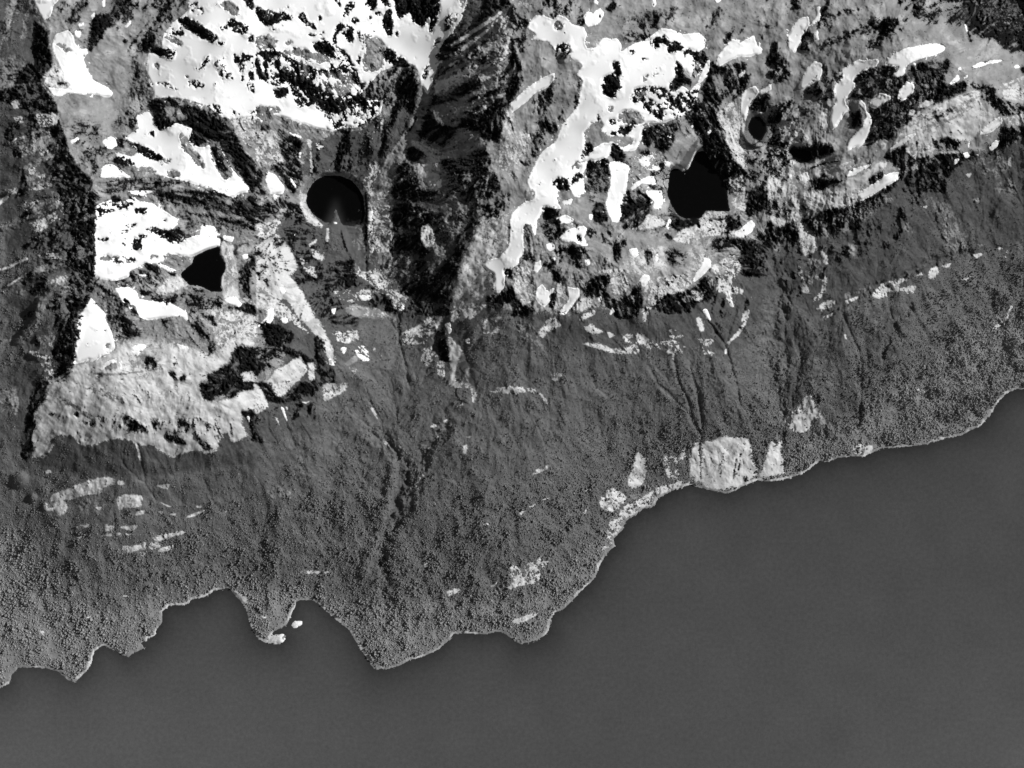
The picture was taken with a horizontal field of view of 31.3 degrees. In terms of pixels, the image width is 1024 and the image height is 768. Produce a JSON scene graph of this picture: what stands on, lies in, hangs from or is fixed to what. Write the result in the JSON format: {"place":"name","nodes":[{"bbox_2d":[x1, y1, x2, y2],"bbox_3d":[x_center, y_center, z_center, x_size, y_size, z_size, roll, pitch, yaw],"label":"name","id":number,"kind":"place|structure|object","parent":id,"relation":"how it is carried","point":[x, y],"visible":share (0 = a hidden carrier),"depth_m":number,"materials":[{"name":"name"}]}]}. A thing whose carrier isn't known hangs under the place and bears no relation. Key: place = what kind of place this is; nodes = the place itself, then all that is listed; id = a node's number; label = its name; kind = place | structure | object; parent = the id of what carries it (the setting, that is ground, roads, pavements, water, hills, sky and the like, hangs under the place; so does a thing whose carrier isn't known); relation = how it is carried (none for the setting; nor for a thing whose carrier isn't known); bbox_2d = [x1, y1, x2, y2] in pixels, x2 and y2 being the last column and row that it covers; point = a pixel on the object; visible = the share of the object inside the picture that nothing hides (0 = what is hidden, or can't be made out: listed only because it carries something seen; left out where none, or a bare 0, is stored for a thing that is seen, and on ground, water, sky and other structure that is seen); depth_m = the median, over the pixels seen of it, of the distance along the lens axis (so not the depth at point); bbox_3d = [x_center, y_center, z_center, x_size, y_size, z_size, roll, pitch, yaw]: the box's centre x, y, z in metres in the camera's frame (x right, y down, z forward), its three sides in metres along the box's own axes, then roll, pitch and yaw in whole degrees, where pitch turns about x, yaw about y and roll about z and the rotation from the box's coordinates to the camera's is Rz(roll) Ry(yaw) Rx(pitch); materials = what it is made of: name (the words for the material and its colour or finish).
{"place":"outdoors","nodes":[
{"label":"outdoors","id":0,"kind":"place"},
{"bbox_2d":[0,0,1023,687],"bbox_3d":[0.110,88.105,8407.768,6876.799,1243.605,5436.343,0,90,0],"label":"terrain","id":1,"kind":"structure","parent":0,"point":[192,384],"depth_m":8297.45,"materials":[{"name":"grey stone"}]},
{"bbox_2d":[34,0,57,19],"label":"snow patch","id":2,"kind":"object","parent":1,"relation":"on","point":[44,8],"visible":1,"depth_m":7916.51,"materials":[{"name":"white snow"}]},
{"bbox_2d":[49,30,112,96],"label":"snow patch","id":3,"kind":"object","parent":1,"relation":"on","point":[77,75],"visible":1,"depth_m":7937.52,"materials":[{"name":"white snow"}]},
{"bbox_2d":[51,477,115,514],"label":"rock outcrop","id":4,"kind":"object","parent":1,"relation":"on","point":[79,490],"visible":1,"depth_m":8589.63,"materials":[{"name":"grey stone"}]},
{"bbox_2d":[73,298,114,363],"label":"snowfield","id":5,"kind":"structure","parent":1,"relation":"on","point":[91,342],"depth_m":8114.94,"materials":[{"name":"white snow"}]},
{"bbox_2d":[102,136,116,148],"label":"snow patch","id":6,"kind":"object","parent":1,"relation":"on","point":[109,144],"visible":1,"depth_m":8002.48,"materials":[{"name":"white snow"}]},
{"bbox_2d":[100,164,130,177],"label":"snow patch","id":7,"kind":"object","parent":1,"relation":"on","point":[110,171],"visible":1,"depth_m":8000.19,"materials":[{"name":"white snow"}]},
{"bbox_2d":[117,494,142,508],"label":"rock outcrop","id":8,"kind":"object","parent":1,"relation":"on","point":[125,498],"visible":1,"depth_m":8594.37,"materials":[{"name":"grey stone"}]},
{"bbox_2d":[124,542,159,552],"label":"rock outcrop","id":9,"kind":"object","parent":1,"relation":"on","point":[130,549],"visible":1,"depth_m":8787.54,"materials":[{"name":"grey stone"}]},
{"bbox_2d":[115,287,187,320],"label":"snow patch","id":10,"kind":"object","parent":1,"relation":"on","point":[149,310],"visible":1,"depth_m":8158.40,"materials":[{"name":"white snow"}]},
{"bbox_2d":[94,197,219,280],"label":"snowfield","id":11,"kind":"structure","parent":1,"relation":"on","point":[111,226],"depth_m":8064.88,"materials":[{"name":"white snow"}]},
{"bbox_2d":[159,545,172,551],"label":"rock outcrop","id":12,"kind":"object","parent":1,"relation":"on","point":[162,549],"visible":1,"depth_m":8822.24,"materials":[{"name":"grey stone"}]},
{"bbox_2d":[155,531,184,540],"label":"rock outcrop","id":13,"kind":"object","parent":1,"relation":"on","point":[160,537],"visible":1,"depth_m":8776.24,"materials":[{"name":"grey stone"}]},
{"bbox_2d":[115,112,248,196],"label":"snowfield","id":14,"kind":"structure","parent":1,"relation":"on","point":[166,143],"depth_m":8038.11,"materials":[{"name":"white snow"}]},
{"bbox_2d":[181,247,225,291],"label":"tarn","id":15,"kind":"structure","parent":1,"relation":"in","point":[206,269],"depth_m":8200.00,"materials":[{"name":"liquid"}]},
{"bbox_2d":[224,296,241,306],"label":"snow patch","id":16,"kind":"object","parent":1,"relation":"on","point":[233,300],"visible":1,"depth_m":8215.52,"materials":[{"name":"white snow"}]},
{"bbox_2d":[258,308,273,326],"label":"snow patch","id":17,"kind":"object","parent":1,"relation":"on","point":[269,318],"visible":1,"depth_m":8257.55,"materials":[{"name":"white snow"}]},
{"bbox_2d":[265,172,283,194],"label":"snow patch","id":18,"kind":"object","parent":1,"relation":"on","point":[274,184],"visible":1,"depth_m":8217.54,"materials":[{"name":"white snow"}]},
{"bbox_2d":[146,0,466,131],"bbox_3d":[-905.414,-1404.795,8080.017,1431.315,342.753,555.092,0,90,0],"label":"snowfield","id":19,"kind":"structure","parent":1,"relation":"on","point":[408,43],"depth_m":7979.24,"materials":[{"name":"white snow"}]},
{"bbox_2d":[306,175,364,225],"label":"tarn","id":20,"kind":"structure","parent":1,"relation":"in","point":[327,197],"depth_m":8400.00,"materials":[{"name":"liquid"}]},
{"bbox_2d":[417,475,424,488],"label":"rock outcrop","id":21,"kind":"object","parent":1,"relation":"on","point":[420,477],"visible":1,"depth_m":8733.26,"materials":[{"name":"grey stone"}]},
{"bbox_2d":[414,2,466,93],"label":"snow gully","id":22,"kind":"object","parent":1,"relation":"on","point":[424,57],"visible":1,"depth_m":8062.93,"materials":[{"name":"white snow"}]},
{"bbox_2d":[447,588,459,594],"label":"rock outcrop","id":23,"kind":"object","parent":1,"relation":"on","point":[454,590],"visible":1,"depth_m":8947.64,"materials":[{"name":"grey stone"}]},
{"bbox_2d":[449,337,476,398],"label":"rock outcrop","id":24,"kind":"object","parent":1,"relation":"on","point":[457,357],"visible":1,"depth_m":8468.09,"materials":[{"name":"grey stone"}]},
{"bbox_2d":[463,445,466,453],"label":"rock outcrop","id":25,"kind":"object","parent":1,"relation":"on","point":[464,449],"visible":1,"depth_m":8625.58,"materials":[{"name":"grey stone"}]},
{"bbox_2d":[0,0,1023,684],"bbox_3d":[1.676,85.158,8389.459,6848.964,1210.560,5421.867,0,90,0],"label":"forest","id":26,"kind":"object","parent":1,"relation":"on","point":[394,618],"visible":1,"depth_m":8863.27,"materials":[{"name":"grey plant"}]},
{"bbox_2d":[497,386,534,393],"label":"rock outcrop","id":27,"kind":"object","parent":1,"relation":"on","point":[516,390],"visible":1,"depth_m":8485.86,"materials":[{"name":"grey stone"}]},
{"bbox_2d":[33,0,1019,421],"bbox_3d":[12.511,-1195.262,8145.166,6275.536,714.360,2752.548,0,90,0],"label":"snow","id":28,"kind":"structure","parent":1,"relation":"on","point":[537,266],"depth_m":8160.16,"materials":[{"name":"white snow"}]},
{"bbox_2d":[510,557,548,586],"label":"rock outcrop","id":29,"kind":"object","parent":1,"relation":"on","point":[522,579],"visible":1,"depth_m":8925.15,"materials":[{"name":"grey stone"}]},
{"bbox_2d":[510,73,554,112],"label":"snow patch","id":30,"kind":"object","parent":1,"relation":"on","point":[529,92],"visible":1,"depth_m":7863.45,"materials":[{"name":"white snow"}]},
{"bbox_2d":[536,284,553,306],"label":"snow patch","id":31,"kind":"object","parent":1,"relation":"on","point":[543,296],"visible":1,"depth_m":8227.79,"materials":[{"name":"white snow"}]},
{"bbox_2d":[546,243,554,250],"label":"snow patch","id":32,"kind":"object","parent":1,"relation":"on","point":[549,247],"visible":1,"depth_m":8138.98,"materials":[{"name":"white snow"}]},
{"bbox_2d":[556,215,573,223],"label":"snow patch","id":33,"kind":"object","parent":1,"relation":"on","point":[563,219],"visible":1,"depth_m":8094.51,"materials":[{"name":"white snow"}]},
{"bbox_2d":[559,287,579,314],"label":"snow patch","id":34,"kind":"object","parent":1,"relation":"on","point":[573,294],"visible":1,"depth_m":8245.41,"materials":[{"name":"white snow"}]},
{"bbox_2d":[559,226,587,245],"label":"snow patch","id":35,"kind":"object","parent":1,"relation":"on","point":[570,235],"visible":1,"depth_m":8129.30,"materials":[{"name":"white snow"}]},
{"bbox_2d":[583,8,603,26],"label":"snow patch","id":36,"kind":"object","parent":1,"relation":"on","point":[592,19],"visible":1,"depth_m":7804.12,"materials":[{"name":"white snow"}]},
{"bbox_2d":[482,15,709,292],"bbox_3d":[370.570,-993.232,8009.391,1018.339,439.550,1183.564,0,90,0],"label":"snowfield","id":37,"kind":"structure","parent":1,"relation":"on","point":[564,151],"depth_m":7961.67,"materials":[{"name":"white snow"}]},
{"bbox_2d":[600,488,625,511],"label":"rock outcrop","id":38,"kind":"object","parent":1,"relation":"on","point":[613,495],"visible":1,"depth_m":8932.69,"materials":[{"name":"grey stone"}]},
{"bbox_2d":[606,161,628,221],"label":"snow patch","id":39,"kind":"object","parent":1,"relation":"on","point":[618,186],"visible":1,"depth_m":8143.31,"materials":[{"name":"white snow"}]},
{"bbox_2d":[629,248,638,256],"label":"snow patch","id":40,"kind":"object","parent":1,"relation":"on","point":[634,252],"visible":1,"depth_m":8191.94,"materials":[{"name":"white snow"}]},
{"bbox_2d":[628,452,646,487],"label":"rock outcrop","id":41,"kind":"object","parent":1,"relation":"on","point":[640,466],"visible":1,"depth_m":8923.13,"materials":[{"name":"grey stone"}]},
{"bbox_2d":[631,176,655,189],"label":"snow patch","id":42,"kind":"object","parent":1,"relation":"on","point":[649,180],"visible":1,"depth_m":8179.74,"materials":[{"name":"white snow"}]},
{"bbox_2d":[646,190,663,209],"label":"snow patch","id":43,"kind":"object","parent":1,"relation":"on","point":[656,197],"visible":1,"depth_m":8219.86,"materials":[{"name":"white snow"}]},
{"bbox_2d":[690,440,699,481],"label":"rock outcrop","id":44,"kind":"object","parent":1,"relation":"on","point":[694,466],"visible":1,"depth_m":8942.37,"materials":[{"name":"grey stone"}]},
{"bbox_2d":[667,151,729,218],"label":"tarn","id":45,"kind":"structure","parent":1,"relation":"in","point":[697,190],"depth_m":8300.00,"materials":[{"name":"liquid"}]},
{"bbox_2d":[693,258,710,281],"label":"snow patch","id":46,"kind":"object","parent":1,"relation":"on","point":[704,268],"visible":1,"depth_m":8330.46,"materials":[{"name":"white snow"}]},
{"bbox_2d":[703,309,710,320],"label":"snow patch","id":47,"kind":"object","parent":1,"relation":"on","point":[706,314],"visible":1,"depth_m":8449.13,"materials":[{"name":"white snow"}]},
{"bbox_2d":[701,436,756,489],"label":"rock outcrop","id":48,"kind":"object","parent":1,"relation":"on","point":[736,447],"visible":1,"depth_m":8953.11,"materials":[{"name":"grey stone"}]},
{"bbox_2d":[716,36,762,66],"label":"snow patch","id":49,"kind":"object","parent":1,"relation":"on","point":[733,49],"visible":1,"depth_m":7998.22,"materials":[{"name":"white snow"}]},
{"bbox_2d":[734,220,754,237],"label":"snow patch","id":50,"kind":"object","parent":1,"relation":"on","point":[748,227],"visible":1,"depth_m":8343.10,"materials":[{"name":"white snow"}]},
{"bbox_2d":[740,84,771,120],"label":"snow patch","id":51,"kind":"object","parent":1,"relation":"on","point":[748,95],"visible":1,"depth_m":8120.08,"materials":[{"name":"white snow"}]},
{"bbox_2d":[748,116,766,140],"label":"tarn","id":52,"kind":"structure","parent":1,"relation":"in","point":[757,128],"depth_m":8200.00,"materials":[{"name":"liquid"}]},
{"bbox_2d":[761,442,783,475],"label":"rock outcrop","id":53,"kind":"object","parent":1,"relation":"on","point":[773,464],"visible":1,"depth_m":8977.42,"materials":[{"name":"grey stone"}]},
{"bbox_2d":[787,16,809,52],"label":"snow patch","id":54,"kind":"object","parent":1,"relation":"on","point":[798,29],"visible":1,"depth_m":7993.88,"materials":[{"name":"white snow"}]},
{"bbox_2d":[791,149,811,162],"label":"tarn","id":55,"kind":"structure","parent":1,"relation":"in","point":[800,156],"depth_m":8230.00,"materials":[{"name":"liquid"}]},
{"bbox_2d":[785,395,824,431],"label":"rock outcrop","id":56,"kind":"object","parent":1,"relation":"on","point":[799,424],"visible":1,"depth_m":8895.00,"materials":[{"name":"grey stone"}]},
{"bbox_2d":[799,61,822,89],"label":"snow patch","id":57,"kind":"object","parent":1,"relation":"on","point":[813,70],"visible":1,"depth_m":8029.37,"materials":[{"name":"white snow"}]},
{"bbox_2d":[799,223,827,263],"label":"rock outcrop","id":58,"kind":"object","parent":1,"relation":"on","point":[809,241],"visible":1,"depth_m":8419.79,"materials":[{"name":"grey stone"}]},
{"bbox_2d":[809,6,820,25],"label":"snow patch","id":59,"kind":"object","parent":1,"relation":"on","point":[818,13],"visible":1,"depth_m":7970.02,"materials":[{"name":"white snow"}]},
{"bbox_2d":[830,59,878,129],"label":"snow patch","id":60,"kind":"object","parent":1,"relation":"on","point":[844,86],"visible":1,"depth_m":8017.43,"materials":[{"name":"white snow"}]},
{"bbox_2d":[847,164,870,176],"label":"snow patch","id":61,"kind":"object","parent":1,"relation":"on","point":[854,171],"visible":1,"depth_m":8170.80,"materials":[{"name":"white snow"}]},
{"bbox_2d":[847,100,871,150],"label":"snow patch","id":62,"kind":"object","parent":1,"relation":"on","point":[858,138],"visible":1,"depth_m":8101.13,"materials":[{"name":"white snow"}]},
{"bbox_2d":[854,444,872,453],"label":"rock outcrop","id":63,"kind":"object","parent":1,"relation":"on","point":[869,449],"visible":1,"depth_m":8992.72,"materials":[{"name":"grey stone"}]},
{"bbox_2d":[857,172,898,200],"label":"snow patch","id":64,"kind":"object","parent":1,"relation":"on","point":[881,183],"visible":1,"depth_m":8235.99,"materials":[{"name":"white snow"}]},
{"bbox_2d":[870,93,890,108],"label":"snow patch","id":65,"kind":"object","parent":1,"relation":"on","point":[876,102],"visible":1,"depth_m":8005.48,"materials":[{"name":"white snow"}]},
{"bbox_2d":[872,278,904,297],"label":"rock outcrop","id":66,"kind":"object","parent":1,"relation":"on","point":[885,289],"visible":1,"depth_m":8611.96,"materials":[{"name":"grey stone"}]},
{"bbox_2d":[890,133,915,148],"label":"snow patch","id":67,"kind":"object","parent":1,"relation":"on","point":[901,141],"visible":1,"depth_m":8086.87,"materials":[{"name":"white snow"}]},
{"bbox_2d":[897,81,913,101],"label":"snow patch","id":68,"kind":"object","parent":1,"relation":"on","point":[906,90],"visible":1,"depth_m":7966.18,"materials":[{"name":"white snow"}]},
{"bbox_2d":[884,43,944,76],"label":"snow patch","id":69,"kind":"object","parent":1,"relation":"on","point":[902,59],"visible":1,"depth_m":7919.98,"materials":[{"name":"white snow"}]},
{"bbox_2d":[929,267,937,278],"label":"rock outcrop","id":70,"kind":"object","parent":1,"relation":"on","point":[933,272],"visible":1,"depth_m":8606.69,"materials":[{"name":"grey stone"}]},
{"bbox_2d":[954,152,969,163],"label":"snow patch","id":71,"kind":"object","parent":1,"relation":"on","point":[966,155],"visible":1,"depth_m":8247.19,"materials":[{"name":"white snow"}]},
{"bbox_2d":[972,60,1001,67],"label":"snow patch","id":72,"kind":"object","parent":1,"relation":"on","point":[979,64],"visible":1,"depth_m":8046.52,"materials":[{"name":"white snow"}]},
{"bbox_2d":[979,117,1002,134],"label":"snow patch","id":73,"kind":"object","parent":1,"relation":"on","point":[993,125],"visible":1,"depth_m":8162.08,"materials":[{"name":"white snow"}]},
{"bbox_2d":[989,139,999,150],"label":"snow patch","id":74,"kind":"object","parent":1,"relation":"on","point":[995,143],"visible":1,"depth_m":8261.40,"materials":[{"name":"white snow"}]},
{"bbox_2d":[0,389,1023,767],"bbox_3d":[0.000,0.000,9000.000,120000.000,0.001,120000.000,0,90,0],"label":"water","id":75,"kind":"structure","parent":0,"point":[866,611],"depth_m":9000.00,"materials":[{"name":"grey liquid"}]},
{"bbox_2d":[278,634,284,642],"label":"islet","id":76,"kind":"object","parent":75,"relation":"in","point":[281,636],"visible":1,"depth_m":8996.91,"materials":[{"name":"stone"}]},
{"bbox_2d":[291,621,301,627],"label":"islet","id":77,"kind":"object","parent":75,"relation":"in","point":[295,624],"visible":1,"depth_m":8996.25,"materials":[{"name":"stone"}]}
]}

